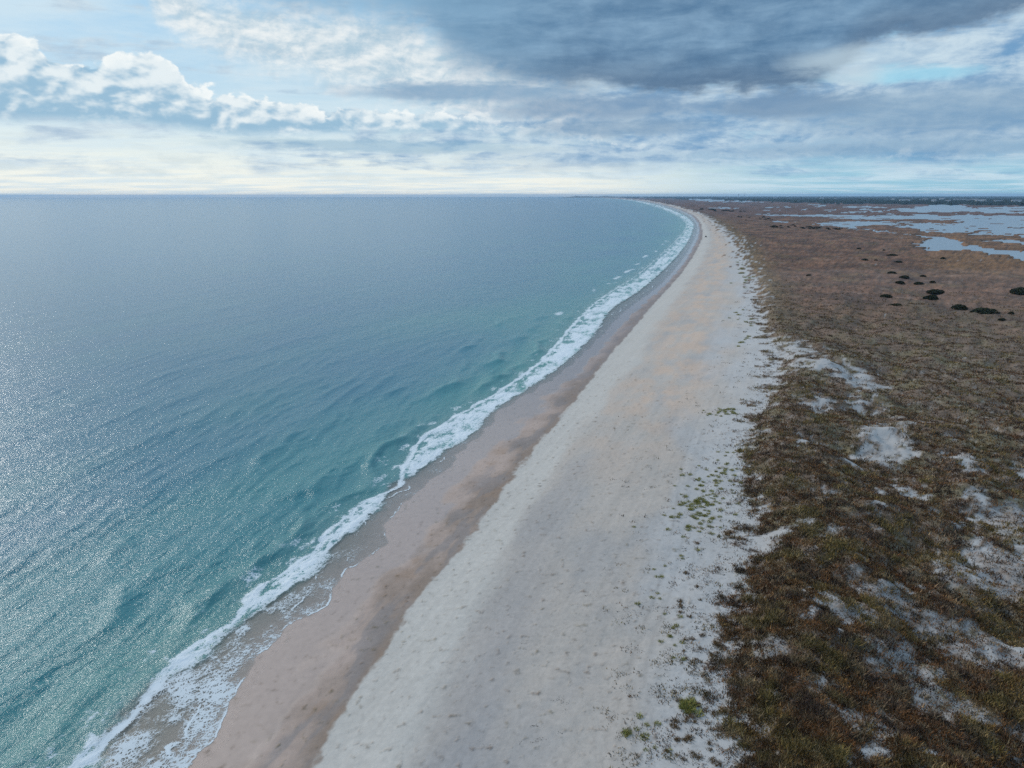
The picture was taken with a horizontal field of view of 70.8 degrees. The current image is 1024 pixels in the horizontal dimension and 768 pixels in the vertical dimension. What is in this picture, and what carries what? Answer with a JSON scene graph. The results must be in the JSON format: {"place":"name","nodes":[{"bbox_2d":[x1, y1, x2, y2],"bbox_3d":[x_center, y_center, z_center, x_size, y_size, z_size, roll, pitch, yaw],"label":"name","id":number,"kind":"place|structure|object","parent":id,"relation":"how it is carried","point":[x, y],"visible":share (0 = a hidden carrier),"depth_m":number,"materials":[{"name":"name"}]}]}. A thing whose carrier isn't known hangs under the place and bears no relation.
{"place":"outdoors","nodes":[
{"label":"outdoors","id":0,"kind":"place"},
{"bbox_2d":[0,197,693,767],"bbox_3d":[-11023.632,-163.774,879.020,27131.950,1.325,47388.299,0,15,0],"label":"sea","id":1,"kind":"structure","parent":0,"point":[220,419],"depth_m":198.97,"materials":[{"name":"liquid"}]},
{"bbox_2d":[0,0,1023,197],"label":"sky","id":2,"kind":"structure","parent":0,"point":[99,98],"materials":[{"name":"blue"}]},
{"bbox_2d":[29,196,1023,767],"bbox_3d":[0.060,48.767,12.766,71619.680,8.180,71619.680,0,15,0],"label":"ground","id":3,"kind":"structure","parent":0,"point":[463,618],"depth_m":108.27,"materials":[{"name":"beige sand"}]},
{"bbox_2d":[678,701,693,713],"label":"grass tuft","id":4,"kind":"object","parent":3,"relation":"on","point":[682,706],"visible":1,"depth_m":72.17,"materials":[{"name":"green plant"}]},
{"bbox_2d":[686,697,699,707],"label":"grass tuft","id":5,"kind":"object","parent":3,"relation":"on","point":[693,703],"visible":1,"depth_m":72.46,"materials":[{"name":"green plant"}]},
{"bbox_2d":[690,750,701,759],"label":"dry tuft","id":6,"kind":"object","parent":3,"relation":"on","point":[694,755],"visible":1,"depth_m":65.87,"materials":[{"name":"brown plant"}]},
{"bbox_2d":[694,707,705,716],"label":"grass tuft","id":7,"kind":"object","parent":3,"relation":"on","point":[699,713],"visible":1,"depth_m":71.37,"materials":[{"name":"green plant"}]},
{"bbox_2d":[711,757,721,766],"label":"dry tuft","id":8,"kind":"object","parent":3,"relation":"on","point":[719,764],"visible":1,"depth_m":64.83,"materials":[{"name":"brown plant"}]},
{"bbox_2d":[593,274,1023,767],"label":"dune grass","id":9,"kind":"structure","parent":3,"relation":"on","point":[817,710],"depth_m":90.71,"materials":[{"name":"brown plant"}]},
{"bbox_2d":[616,196,1023,205],"bbox_3d":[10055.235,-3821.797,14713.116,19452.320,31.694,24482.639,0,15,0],"label":"wood","id":10,"kind":"object","parent":3,"relation":"on","point":[873,200],"visible":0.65,"depth_m":6706.56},
{"bbox_2d":[880,294,892,297],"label":"shrub","id":11,"kind":"object","parent":3,"relation":"on","point":[887,295],"visible":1,"depth_m":354.54,"materials":[{"name":"green plant"}]},
{"bbox_2d":[923,295,938,299],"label":"shrub","id":12,"kind":"object","parent":3,"relation":"on","point":[932,297],"visible":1,"depth_m":343.87,"materials":[{"name":"green plant"}]},
{"bbox_2d":[926,289,944,293],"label":"shrub","id":13,"kind":"object","parent":3,"relation":"on","point":[934,291],"visible":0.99,"depth_m":371.05,"materials":[{"name":"green plant"}]},
{"bbox_2d":[951,304,967,309],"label":"shrub","id":14,"kind":"object","parent":3,"relation":"on","point":[959,307],"visible":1,"depth_m":326.58,"materials":[{"name":"green plant"}]},
{"bbox_2d":[969,307,1000,313],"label":"shrub","id":15,"kind":"object","parent":3,"relation":"on","point":[981,310],"visible":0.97,"depth_m":303.38,"materials":[{"name":"green plant"}]},
{"bbox_2d":[1009,287,1023,294],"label":"shrub","id":16,"kind":"object","parent":3,"relation":"on","point":[1019,290],"visible":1,"depth_m":374.13,"materials":[{"name":"green plant"}]},
{"bbox_2d":[562,196,643,197],"bbox_3d":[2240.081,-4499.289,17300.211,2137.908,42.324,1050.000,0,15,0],"label":"hills","id":17,"kind":"structure","parent":0,"point":[596,197],"depth_m":16837.84,"materials":[{"name":"grey"}]},
{"bbox_2d":[689,199,1023,260],"bbox_3d":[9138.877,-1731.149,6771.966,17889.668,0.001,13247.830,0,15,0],"label":"lagoon water","id":18,"kind":"structure","parent":0,"point":[972,224],"depth_m":1339.04,"materials":[{"name":"blue liquid"}]}
]}

